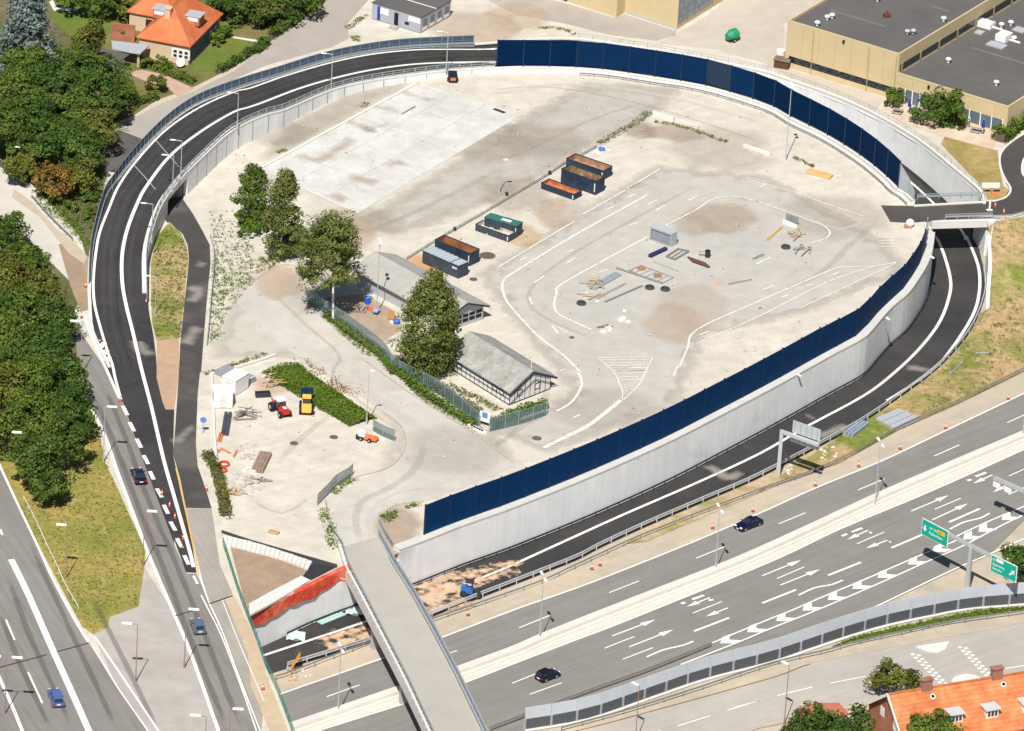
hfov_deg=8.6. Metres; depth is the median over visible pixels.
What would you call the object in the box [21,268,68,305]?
tree
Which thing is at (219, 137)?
bridge railing
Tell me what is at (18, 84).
tree
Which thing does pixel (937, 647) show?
traffic island
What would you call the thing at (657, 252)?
beam stack
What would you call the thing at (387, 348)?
fence
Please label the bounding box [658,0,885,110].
forecourt
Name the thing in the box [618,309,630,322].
rubble heap
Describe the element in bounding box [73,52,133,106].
tree
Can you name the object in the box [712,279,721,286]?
rubble heap
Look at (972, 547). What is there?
sign gantry
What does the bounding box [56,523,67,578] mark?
street lamp
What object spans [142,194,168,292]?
loop wall
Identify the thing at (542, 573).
street lamp
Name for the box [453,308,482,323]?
window
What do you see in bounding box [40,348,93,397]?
tree
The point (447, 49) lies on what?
street lamp
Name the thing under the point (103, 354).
loop wall
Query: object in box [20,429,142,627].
grass tufts
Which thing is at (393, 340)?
rubble heap
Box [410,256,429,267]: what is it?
dirt patch
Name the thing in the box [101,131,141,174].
dark street end
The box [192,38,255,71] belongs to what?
lawn
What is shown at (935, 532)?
direction sign
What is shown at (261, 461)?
beam stack
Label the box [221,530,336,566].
drain channel
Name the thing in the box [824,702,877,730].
tree
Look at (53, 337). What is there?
tree
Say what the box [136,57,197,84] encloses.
hedge
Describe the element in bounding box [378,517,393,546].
bridge railing
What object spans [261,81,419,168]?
slab kerb
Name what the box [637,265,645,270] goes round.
brick pallet
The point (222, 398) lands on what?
door
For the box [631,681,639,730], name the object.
street lamp
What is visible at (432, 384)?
hedge
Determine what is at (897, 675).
tree
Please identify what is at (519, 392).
window
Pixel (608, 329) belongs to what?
rubble heap
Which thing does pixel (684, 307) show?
worn asphalt patch
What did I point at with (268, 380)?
timber heap
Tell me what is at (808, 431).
sign gantry
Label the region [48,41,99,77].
tree
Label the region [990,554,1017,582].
direction sign
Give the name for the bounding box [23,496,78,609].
pipe rail
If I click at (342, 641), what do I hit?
sand spill
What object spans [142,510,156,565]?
street lamp
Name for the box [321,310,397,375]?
hedge
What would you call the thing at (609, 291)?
pipe stack
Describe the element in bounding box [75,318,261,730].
carriageway
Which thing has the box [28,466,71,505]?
tree
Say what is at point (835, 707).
red shed
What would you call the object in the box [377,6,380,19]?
door
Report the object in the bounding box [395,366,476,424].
hedge
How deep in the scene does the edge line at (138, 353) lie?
1074.37 m
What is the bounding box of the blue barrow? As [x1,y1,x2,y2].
[372,308,379,314]
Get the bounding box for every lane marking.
[0,312,263,730]
[175,468,198,573]
[281,393,1023,730]
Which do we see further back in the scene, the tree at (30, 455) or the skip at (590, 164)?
the skip at (590, 164)
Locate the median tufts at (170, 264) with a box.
[151,227,188,338]
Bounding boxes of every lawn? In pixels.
[49,0,131,37]
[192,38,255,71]
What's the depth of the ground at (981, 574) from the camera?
1004.40 m
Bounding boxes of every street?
[114,0,367,138]
[593,623,1023,730]
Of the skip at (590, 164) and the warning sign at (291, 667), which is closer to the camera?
the warning sign at (291, 667)
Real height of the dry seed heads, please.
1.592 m
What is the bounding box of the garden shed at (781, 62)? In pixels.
[773,55,790,69]
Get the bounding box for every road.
[0,167,84,279]
[0,470,146,730]
[91,46,490,356]
[234,268,515,546]
[262,240,984,672]
[475,40,972,240]
[881,135,1023,222]
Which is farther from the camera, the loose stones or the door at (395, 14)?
the door at (395, 14)
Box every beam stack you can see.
[221,411,231,435]
[251,451,271,472]
[268,529,279,534]
[316,611,345,624]
[588,272,620,289]
[648,247,667,257]
[728,279,751,284]
[752,253,764,259]
[766,226,783,240]
[806,168,833,178]
[844,420,869,436]
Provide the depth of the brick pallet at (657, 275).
1090.37 m
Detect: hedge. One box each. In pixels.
[123,78,158,105]
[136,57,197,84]
[202,448,231,515]
[215,36,271,73]
[216,7,282,26]
[267,0,323,39]
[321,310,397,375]
[393,353,483,418]
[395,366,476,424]
[490,397,548,426]
[990,112,1023,143]
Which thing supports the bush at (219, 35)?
on the garden soil at (249, 31)
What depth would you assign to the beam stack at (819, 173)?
1129.11 m
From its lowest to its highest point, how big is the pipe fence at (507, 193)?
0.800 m
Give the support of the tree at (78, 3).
on the soil at (64, 39)
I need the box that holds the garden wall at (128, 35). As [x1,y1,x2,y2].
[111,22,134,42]
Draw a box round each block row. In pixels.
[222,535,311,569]
[249,576,309,615]
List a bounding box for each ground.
[41,0,1023,730]
[269,240,1023,730]
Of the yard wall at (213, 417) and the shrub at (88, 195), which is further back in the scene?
the shrub at (88, 195)
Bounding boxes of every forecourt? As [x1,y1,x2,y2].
[490,0,676,40]
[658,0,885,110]
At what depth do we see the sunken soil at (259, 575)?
993.12 m
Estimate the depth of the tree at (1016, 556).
1013.66 m
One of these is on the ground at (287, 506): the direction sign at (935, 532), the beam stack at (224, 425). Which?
the beam stack at (224, 425)
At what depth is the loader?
1039.87 m
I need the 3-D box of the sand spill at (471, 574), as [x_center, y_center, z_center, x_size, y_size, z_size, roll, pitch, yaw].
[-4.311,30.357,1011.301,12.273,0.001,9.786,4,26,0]
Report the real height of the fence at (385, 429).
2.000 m
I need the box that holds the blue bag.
[390,318,399,323]
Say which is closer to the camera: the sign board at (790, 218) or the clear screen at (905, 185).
the sign board at (790, 218)
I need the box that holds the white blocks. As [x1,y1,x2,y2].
[467,423,486,434]
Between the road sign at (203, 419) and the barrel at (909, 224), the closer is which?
the road sign at (203, 419)
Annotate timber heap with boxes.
[222,486,247,495]
[260,377,285,389]
[576,292,600,301]
[579,276,603,287]
[788,227,805,240]
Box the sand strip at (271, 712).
[225,594,287,730]
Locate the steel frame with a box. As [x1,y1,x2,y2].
[666,248,688,259]
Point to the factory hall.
(675, 14)
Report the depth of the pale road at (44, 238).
1097.43 m
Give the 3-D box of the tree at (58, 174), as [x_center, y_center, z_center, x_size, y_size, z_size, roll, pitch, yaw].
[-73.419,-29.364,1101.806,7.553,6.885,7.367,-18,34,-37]
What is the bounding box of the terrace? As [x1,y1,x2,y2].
[881,99,996,148]
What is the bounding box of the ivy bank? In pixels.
[261,362,376,426]
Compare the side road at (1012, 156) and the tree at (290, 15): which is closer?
the side road at (1012, 156)
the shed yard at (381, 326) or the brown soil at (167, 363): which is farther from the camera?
the shed yard at (381, 326)
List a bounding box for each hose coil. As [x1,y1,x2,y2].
[218,460,229,466]
[576,300,585,305]
[645,284,654,289]
[660,286,669,291]
[781,244,789,249]
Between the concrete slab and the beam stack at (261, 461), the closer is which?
the beam stack at (261, 461)
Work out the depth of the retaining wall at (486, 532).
1038.32 m
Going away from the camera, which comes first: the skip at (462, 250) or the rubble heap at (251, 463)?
the rubble heap at (251, 463)
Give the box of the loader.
[299,387,313,414]
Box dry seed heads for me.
[294,357,364,399]
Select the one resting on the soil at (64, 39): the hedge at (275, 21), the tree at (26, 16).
the tree at (26, 16)
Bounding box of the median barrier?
[290,431,1023,730]
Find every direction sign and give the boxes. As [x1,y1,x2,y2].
[921,518,948,547]
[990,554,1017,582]
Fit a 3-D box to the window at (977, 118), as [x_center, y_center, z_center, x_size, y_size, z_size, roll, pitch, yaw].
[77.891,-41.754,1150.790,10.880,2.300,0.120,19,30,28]
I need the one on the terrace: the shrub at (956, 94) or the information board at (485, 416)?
the shrub at (956, 94)
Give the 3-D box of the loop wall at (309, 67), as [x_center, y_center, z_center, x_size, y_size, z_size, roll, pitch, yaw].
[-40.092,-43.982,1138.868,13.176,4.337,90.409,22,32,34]
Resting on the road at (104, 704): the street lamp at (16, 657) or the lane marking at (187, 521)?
the street lamp at (16, 657)
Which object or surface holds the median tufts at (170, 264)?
on the median strip at (167, 248)
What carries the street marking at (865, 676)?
on the street at (1004, 646)
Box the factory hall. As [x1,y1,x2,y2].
[563,0,722,28]
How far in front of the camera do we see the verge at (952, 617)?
1005.32 m
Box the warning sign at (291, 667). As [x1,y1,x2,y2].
[286,652,299,670]
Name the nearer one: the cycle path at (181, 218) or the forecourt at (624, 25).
the cycle path at (181, 218)
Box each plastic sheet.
[286,630,305,640]
[345,605,362,615]
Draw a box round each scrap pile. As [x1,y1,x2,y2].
[233,406,260,422]
[249,476,272,483]
[687,256,709,266]
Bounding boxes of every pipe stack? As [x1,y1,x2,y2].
[216,432,223,441]
[596,283,626,298]
[602,112,651,140]
[604,285,642,301]
[616,267,661,282]
[653,261,678,270]
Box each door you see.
[220,396,226,407]
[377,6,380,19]
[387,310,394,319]
[394,12,398,25]
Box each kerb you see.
[249,264,508,523]
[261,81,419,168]
[569,621,1023,730]
[993,133,1023,201]
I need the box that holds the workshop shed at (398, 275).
[352,251,489,326]
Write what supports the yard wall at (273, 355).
on the worn asphalt patch at (248, 331)
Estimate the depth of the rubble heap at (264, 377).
1050.37 m
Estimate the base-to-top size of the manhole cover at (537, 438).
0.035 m
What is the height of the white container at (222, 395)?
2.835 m
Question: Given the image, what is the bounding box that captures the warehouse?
[785,0,1023,130]
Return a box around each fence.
[88,35,473,283]
[223,538,294,730]
[307,289,479,426]
[317,464,352,505]
[373,419,394,441]
[406,145,596,259]
[489,402,546,431]
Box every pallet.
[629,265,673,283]
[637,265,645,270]
[653,273,661,277]
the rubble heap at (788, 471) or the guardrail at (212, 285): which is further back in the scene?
the guardrail at (212, 285)
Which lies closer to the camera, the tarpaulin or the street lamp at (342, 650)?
the street lamp at (342, 650)
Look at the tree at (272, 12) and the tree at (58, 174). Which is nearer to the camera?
the tree at (58, 174)
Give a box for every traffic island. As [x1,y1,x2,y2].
[916,641,949,652]
[951,674,979,681]
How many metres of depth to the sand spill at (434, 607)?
1000.87 m
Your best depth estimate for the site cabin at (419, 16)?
1175.29 m
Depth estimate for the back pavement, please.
1143.88 m
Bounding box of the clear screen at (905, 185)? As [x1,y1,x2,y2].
[898,164,914,199]
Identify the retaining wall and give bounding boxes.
[248,560,398,646]
[393,231,934,585]
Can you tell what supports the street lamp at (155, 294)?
on the median strip at (167, 248)
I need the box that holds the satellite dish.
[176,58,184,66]
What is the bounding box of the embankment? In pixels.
[763,216,1023,488]
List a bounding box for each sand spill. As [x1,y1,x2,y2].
[318,623,369,642]
[325,629,370,648]
[414,571,460,590]
[418,582,472,605]
[426,599,476,612]
[446,560,520,583]
[460,570,506,588]
[502,569,520,576]
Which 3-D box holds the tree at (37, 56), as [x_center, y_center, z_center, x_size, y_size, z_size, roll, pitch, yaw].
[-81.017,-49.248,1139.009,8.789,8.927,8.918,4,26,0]
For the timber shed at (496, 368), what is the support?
on the ground at (287, 506)
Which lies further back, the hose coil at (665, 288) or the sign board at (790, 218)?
the sign board at (790, 218)
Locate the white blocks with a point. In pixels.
(480, 430)
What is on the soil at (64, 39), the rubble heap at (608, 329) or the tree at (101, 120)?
the tree at (101, 120)
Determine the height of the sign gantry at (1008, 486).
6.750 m
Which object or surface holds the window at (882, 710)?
in the brick house
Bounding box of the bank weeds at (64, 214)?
[35,192,91,250]
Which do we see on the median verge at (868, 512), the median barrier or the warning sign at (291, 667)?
the median barrier
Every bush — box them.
[144,73,166,89]
[210,30,225,45]
[215,25,232,34]
[237,218,261,235]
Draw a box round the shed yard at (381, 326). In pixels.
[324,294,403,340]
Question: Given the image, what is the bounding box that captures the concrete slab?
[263,83,520,212]
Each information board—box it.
[479,410,490,424]
[982,183,999,194]
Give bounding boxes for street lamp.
[0,655,22,713]
[12,431,22,478]
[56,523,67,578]
[70,320,82,374]
[103,405,116,461]
[122,622,137,681]
[141,202,152,242]
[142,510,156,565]
[144,275,156,314]
[162,154,173,191]
[170,139,181,175]
[183,608,198,667]
[190,714,206,730]
[227,92,238,128]
[229,707,243,730]
[321,52,332,88]
[337,642,344,708]
[366,370,374,424]
[376,238,381,309]
[437,30,448,71]
[498,159,508,192]
[539,571,546,636]
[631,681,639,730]
[715,503,723,567]
[781,660,788,724]
[785,82,793,160]
[874,437,884,503]
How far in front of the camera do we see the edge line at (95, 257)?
1100.70 m
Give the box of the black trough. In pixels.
[255,390,270,397]
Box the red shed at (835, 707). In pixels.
[793,703,848,728]
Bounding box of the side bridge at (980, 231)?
[914,201,1000,255]
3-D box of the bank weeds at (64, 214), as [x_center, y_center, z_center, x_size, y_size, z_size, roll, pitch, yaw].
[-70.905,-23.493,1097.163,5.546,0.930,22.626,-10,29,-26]
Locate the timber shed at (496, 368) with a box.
[448,331,557,404]
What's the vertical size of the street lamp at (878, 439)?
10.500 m
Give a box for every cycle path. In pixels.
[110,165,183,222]
[167,197,210,507]
[186,508,262,727]
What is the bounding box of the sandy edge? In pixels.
[12,189,86,262]
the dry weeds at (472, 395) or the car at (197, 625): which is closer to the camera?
the car at (197, 625)
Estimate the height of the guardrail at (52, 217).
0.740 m
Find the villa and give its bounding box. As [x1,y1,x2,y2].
[127,0,223,64]
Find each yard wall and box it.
[210,372,216,458]
[234,353,276,368]
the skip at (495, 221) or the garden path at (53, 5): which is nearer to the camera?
the skip at (495, 221)
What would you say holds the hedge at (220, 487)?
on the ground at (287, 506)
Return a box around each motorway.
[279,394,1023,721]
[321,450,1023,730]
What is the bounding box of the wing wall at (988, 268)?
[985,219,993,309]
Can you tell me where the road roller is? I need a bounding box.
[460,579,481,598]
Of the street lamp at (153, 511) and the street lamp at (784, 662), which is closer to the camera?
the street lamp at (784, 662)
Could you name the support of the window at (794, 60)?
in the warehouse
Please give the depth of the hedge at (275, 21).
1171.96 m
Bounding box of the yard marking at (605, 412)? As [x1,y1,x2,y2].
[498,169,897,447]
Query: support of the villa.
on the garden soil at (249, 31)
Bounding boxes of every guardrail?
[31,195,72,240]
[91,42,474,281]
[206,234,214,345]
[275,367,1023,678]
[287,258,985,666]
[287,278,932,634]
[325,500,343,543]
[490,642,711,730]
[561,610,1023,730]
[580,72,906,205]
[993,211,1023,218]
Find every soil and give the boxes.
[0,0,112,398]
[59,244,88,311]
[93,0,324,122]
[157,339,178,409]
[227,539,306,617]
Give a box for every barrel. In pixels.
[364,296,370,304]
[904,219,913,228]
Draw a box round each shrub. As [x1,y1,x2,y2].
[63,199,79,211]
[77,188,99,200]
[82,206,97,219]
[139,56,153,66]
[155,54,173,69]
[884,87,906,105]
[908,85,953,122]
[934,88,970,130]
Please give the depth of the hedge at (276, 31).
1170.36 m
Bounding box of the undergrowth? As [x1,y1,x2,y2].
[0,43,127,230]
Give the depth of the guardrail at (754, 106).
1151.68 m
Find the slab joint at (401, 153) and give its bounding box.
[294,93,487,197]
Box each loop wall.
[87,193,110,367]
[119,44,473,177]
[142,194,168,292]
[183,65,494,194]
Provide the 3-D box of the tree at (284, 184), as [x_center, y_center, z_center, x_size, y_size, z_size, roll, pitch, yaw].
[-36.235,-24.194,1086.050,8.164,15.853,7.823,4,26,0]
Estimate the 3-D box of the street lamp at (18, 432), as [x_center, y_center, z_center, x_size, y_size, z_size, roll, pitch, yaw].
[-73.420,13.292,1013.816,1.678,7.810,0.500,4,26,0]
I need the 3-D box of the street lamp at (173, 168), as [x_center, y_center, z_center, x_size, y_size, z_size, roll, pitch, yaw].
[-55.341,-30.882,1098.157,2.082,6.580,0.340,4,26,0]
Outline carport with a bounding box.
[93,40,149,70]
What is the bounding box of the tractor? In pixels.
[268,396,291,417]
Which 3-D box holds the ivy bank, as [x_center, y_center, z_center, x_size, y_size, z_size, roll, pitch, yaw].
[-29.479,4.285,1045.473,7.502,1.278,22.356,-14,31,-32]
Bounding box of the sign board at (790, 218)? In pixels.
[783,213,797,228]
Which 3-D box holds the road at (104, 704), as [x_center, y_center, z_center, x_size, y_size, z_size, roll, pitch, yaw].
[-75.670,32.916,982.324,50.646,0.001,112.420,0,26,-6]
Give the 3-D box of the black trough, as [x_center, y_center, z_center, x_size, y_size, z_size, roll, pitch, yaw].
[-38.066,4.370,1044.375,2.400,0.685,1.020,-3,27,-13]
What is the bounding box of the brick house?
[864,664,1023,730]
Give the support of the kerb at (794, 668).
on the street at (1004, 646)
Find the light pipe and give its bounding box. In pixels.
[949,361,962,374]
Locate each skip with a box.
[422,245,468,277]
[435,235,479,265]
[475,220,515,241]
[484,213,522,236]
[541,179,581,199]
[561,164,605,193]
[566,153,612,177]
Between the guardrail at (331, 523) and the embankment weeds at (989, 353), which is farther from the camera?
the embankment weeds at (989, 353)
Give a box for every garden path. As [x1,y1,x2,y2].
[49,0,76,10]
[231,36,257,41]
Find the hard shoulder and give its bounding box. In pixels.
[275,374,1023,692]
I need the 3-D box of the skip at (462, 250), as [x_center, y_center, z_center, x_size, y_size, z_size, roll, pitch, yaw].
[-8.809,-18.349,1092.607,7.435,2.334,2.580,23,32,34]
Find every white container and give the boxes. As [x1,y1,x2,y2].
[212,384,233,407]
[222,368,248,395]
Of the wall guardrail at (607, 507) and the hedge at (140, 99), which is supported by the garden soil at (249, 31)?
the hedge at (140, 99)
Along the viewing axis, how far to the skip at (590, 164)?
1125.02 m
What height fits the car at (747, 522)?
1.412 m
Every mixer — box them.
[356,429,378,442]
[725,28,740,42]
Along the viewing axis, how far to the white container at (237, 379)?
1044.40 m
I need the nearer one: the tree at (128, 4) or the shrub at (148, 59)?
the shrub at (148, 59)
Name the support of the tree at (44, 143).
on the soil at (64, 39)
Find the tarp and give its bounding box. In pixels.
[366,305,373,311]
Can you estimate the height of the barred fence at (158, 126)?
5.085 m
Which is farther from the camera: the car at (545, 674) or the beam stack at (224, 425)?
the beam stack at (224, 425)
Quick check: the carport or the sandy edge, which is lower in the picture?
the sandy edge
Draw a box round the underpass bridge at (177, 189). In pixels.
[166,170,187,199]
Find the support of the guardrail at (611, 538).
on the ramp road at (928, 356)
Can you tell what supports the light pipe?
on the embankment
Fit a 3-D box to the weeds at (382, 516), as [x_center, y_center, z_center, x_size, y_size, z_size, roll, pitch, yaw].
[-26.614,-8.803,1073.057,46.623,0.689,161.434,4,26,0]
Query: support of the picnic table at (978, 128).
on the ground at (287, 506)
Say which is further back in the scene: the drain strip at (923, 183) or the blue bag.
the drain strip at (923, 183)
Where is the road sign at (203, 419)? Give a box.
[200,416,206,424]
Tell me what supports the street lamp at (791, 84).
on the ground at (287, 506)
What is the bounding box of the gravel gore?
[94,567,219,730]
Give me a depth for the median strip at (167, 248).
1078.99 m
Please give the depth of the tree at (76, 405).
1023.17 m
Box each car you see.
[47,688,64,706]
[130,467,146,483]
[189,618,205,633]
[534,667,560,682]
[734,515,762,531]
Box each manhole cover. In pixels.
[329,435,337,438]
[479,252,495,258]
[532,436,541,440]
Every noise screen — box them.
[423,229,925,534]
[496,39,900,187]
[523,582,1023,730]
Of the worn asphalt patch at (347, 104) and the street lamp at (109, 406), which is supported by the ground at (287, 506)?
the worn asphalt patch at (347, 104)
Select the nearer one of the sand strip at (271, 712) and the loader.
the sand strip at (271, 712)
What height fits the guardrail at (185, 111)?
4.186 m
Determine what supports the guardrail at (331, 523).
on the ground at (287, 506)
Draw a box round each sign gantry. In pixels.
[776,420,820,476]
[949,532,991,587]
[993,476,1023,493]
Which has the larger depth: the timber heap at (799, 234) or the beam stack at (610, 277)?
the timber heap at (799, 234)
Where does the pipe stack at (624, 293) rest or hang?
on the worn asphalt patch at (684, 307)
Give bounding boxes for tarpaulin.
[250,564,350,626]
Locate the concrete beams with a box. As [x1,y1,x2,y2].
[652,110,771,155]
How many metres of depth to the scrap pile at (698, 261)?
1095.92 m
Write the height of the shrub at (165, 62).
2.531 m
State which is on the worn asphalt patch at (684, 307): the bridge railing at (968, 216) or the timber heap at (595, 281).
the timber heap at (595, 281)
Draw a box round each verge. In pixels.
[302,442,1023,730]
[626,439,837,543]
[833,607,1023,645]
[941,137,1008,199]
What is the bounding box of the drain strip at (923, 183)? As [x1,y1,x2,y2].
[474,40,973,232]
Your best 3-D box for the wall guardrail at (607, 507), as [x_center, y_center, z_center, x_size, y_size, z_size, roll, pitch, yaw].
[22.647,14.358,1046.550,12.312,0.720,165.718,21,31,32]
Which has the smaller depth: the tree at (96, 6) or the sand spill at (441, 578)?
the sand spill at (441, 578)
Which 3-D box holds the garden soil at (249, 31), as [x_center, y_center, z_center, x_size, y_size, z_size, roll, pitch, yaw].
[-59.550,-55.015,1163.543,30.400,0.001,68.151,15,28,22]
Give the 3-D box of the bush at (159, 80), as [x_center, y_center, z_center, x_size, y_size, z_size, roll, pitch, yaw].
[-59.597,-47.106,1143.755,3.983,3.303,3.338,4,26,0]
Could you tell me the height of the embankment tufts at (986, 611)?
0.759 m
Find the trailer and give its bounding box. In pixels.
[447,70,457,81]
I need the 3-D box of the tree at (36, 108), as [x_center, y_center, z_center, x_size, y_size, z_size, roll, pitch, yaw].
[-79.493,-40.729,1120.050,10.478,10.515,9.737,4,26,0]
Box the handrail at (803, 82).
[578,33,984,194]
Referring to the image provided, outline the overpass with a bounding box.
[338,535,483,730]
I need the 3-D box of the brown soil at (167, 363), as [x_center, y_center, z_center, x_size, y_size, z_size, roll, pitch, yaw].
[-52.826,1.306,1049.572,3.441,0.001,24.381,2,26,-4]
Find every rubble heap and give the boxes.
[227,467,269,496]
[231,443,258,460]
[241,460,257,474]
[262,369,278,379]
[288,672,297,685]
[385,335,401,348]
[596,324,612,333]
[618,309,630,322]
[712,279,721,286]
[784,465,793,474]
[793,244,811,256]
[819,446,837,459]
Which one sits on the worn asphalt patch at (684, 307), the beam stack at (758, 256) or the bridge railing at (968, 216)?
the beam stack at (758, 256)
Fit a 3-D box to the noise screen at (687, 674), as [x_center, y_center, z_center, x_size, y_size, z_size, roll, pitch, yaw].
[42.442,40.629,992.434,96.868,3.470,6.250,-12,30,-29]
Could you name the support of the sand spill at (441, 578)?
on the ramp road at (928, 356)
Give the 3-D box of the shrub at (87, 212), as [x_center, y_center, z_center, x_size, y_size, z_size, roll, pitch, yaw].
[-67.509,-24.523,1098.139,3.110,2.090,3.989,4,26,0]
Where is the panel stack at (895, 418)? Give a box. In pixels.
[876,408,919,430]
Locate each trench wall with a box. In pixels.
[475,37,986,203]
[495,66,914,204]
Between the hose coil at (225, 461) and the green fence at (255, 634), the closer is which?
the green fence at (255, 634)
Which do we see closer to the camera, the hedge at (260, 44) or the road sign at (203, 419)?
the road sign at (203, 419)
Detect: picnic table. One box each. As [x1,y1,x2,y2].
[891,107,903,113]
[969,126,981,132]
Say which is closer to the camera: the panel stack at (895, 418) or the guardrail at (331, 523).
the guardrail at (331, 523)
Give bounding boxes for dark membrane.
[303,563,335,579]
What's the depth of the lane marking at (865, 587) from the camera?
1015.49 m
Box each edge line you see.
[92,49,494,398]
[120,61,484,566]
[265,236,951,655]
[488,48,966,239]
[886,236,981,399]
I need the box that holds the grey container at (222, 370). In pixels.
[215,363,255,384]
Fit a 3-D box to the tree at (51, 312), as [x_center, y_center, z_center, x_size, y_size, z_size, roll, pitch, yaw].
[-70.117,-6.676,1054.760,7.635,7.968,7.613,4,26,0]
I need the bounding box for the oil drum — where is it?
[698,249,710,257]
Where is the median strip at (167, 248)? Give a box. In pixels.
[151,222,187,341]
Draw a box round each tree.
[0,0,60,76]
[0,43,49,80]
[0,63,43,107]
[0,86,57,135]
[0,100,31,158]
[0,210,33,251]
[0,250,35,291]
[0,283,48,328]
[0,311,37,366]
[0,345,74,414]
[0,359,34,407]
[0,383,58,449]
[0,408,31,457]
[2,149,39,185]
[4,430,71,478]
[5,239,54,278]
[13,114,91,164]
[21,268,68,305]
[22,57,79,112]
[25,323,76,362]
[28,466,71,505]
[29,160,76,200]
[34,297,81,336]
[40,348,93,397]
[42,412,91,470]
[46,382,98,430]
[47,85,98,130]
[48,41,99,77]
[55,0,85,15]
[57,129,105,167]
[65,157,100,196]
[69,17,106,71]
[70,0,121,18]
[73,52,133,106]
[74,106,121,148]
[94,0,136,21]
[95,85,129,126]
[205,0,255,24]
[228,0,274,20]
[229,163,273,227]
[247,0,293,25]
[255,0,309,23]
[258,167,308,260]
[289,0,324,15]
[294,209,364,317]
[392,266,463,378]
[778,700,842,730]
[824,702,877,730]
[862,656,921,691]
[906,707,966,730]
[999,542,1023,581]
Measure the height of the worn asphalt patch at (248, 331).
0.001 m
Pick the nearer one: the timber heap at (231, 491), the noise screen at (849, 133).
the timber heap at (231, 491)
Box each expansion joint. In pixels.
[0,595,232,667]
[135,140,178,188]
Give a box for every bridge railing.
[146,61,494,295]
[342,541,433,730]
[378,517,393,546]
[378,529,488,730]
[917,192,982,199]
[945,213,992,219]
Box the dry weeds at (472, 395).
[204,14,814,411]
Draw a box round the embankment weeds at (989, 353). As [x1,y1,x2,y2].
[838,221,1023,441]
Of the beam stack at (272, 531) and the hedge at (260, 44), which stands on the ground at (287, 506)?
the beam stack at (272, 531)
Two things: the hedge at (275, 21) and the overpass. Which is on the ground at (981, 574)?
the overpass
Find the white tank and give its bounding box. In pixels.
[776,48,784,55]
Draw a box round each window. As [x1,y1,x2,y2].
[171,48,189,60]
[209,24,216,39]
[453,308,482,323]
[517,389,522,396]
[534,382,539,389]
[787,56,839,76]
[838,72,891,91]
[880,706,896,730]
[897,87,933,110]
[900,0,1014,70]
[949,104,1003,128]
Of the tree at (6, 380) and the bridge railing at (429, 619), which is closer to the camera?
the bridge railing at (429, 619)
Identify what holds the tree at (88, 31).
on the garden soil at (249, 31)
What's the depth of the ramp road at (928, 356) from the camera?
1051.30 m
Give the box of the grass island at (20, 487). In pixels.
[0,321,145,633]
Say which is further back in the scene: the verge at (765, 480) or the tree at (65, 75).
the tree at (65, 75)
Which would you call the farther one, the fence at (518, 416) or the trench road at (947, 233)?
the trench road at (947, 233)
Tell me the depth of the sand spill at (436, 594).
1004.26 m
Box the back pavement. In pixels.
[114,6,320,127]
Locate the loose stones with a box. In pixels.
[214,89,876,470]
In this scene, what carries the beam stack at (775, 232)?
on the worn asphalt patch at (684, 307)
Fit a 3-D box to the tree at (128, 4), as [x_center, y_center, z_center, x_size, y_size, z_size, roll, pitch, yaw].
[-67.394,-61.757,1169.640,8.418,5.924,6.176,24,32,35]
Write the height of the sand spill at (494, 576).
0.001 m
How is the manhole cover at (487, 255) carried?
on the ground at (287, 506)
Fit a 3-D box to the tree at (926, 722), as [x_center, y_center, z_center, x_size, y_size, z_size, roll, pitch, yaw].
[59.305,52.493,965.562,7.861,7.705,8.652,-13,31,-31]
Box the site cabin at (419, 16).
[372,0,451,32]
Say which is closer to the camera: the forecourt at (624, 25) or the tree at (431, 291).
the tree at (431, 291)
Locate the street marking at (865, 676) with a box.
[659,646,1023,730]
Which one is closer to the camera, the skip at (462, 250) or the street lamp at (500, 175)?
the skip at (462, 250)
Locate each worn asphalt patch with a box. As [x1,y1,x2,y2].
[217,305,510,467]
[276,88,384,149]
[371,85,674,232]
[485,168,898,449]
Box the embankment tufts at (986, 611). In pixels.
[833,605,1023,646]
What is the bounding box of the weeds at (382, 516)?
[199,102,482,549]
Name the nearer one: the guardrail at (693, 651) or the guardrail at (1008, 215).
the guardrail at (693, 651)
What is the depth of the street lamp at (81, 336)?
1044.90 m
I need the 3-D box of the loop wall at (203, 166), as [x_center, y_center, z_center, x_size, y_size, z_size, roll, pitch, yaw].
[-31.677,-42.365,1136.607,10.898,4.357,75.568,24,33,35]
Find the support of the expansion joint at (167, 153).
on the loop road at (147, 165)
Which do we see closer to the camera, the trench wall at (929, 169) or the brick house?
the brick house
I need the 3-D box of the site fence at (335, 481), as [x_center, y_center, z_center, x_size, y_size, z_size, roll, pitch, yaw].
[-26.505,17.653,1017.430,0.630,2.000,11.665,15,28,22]
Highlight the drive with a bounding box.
[126,70,193,95]

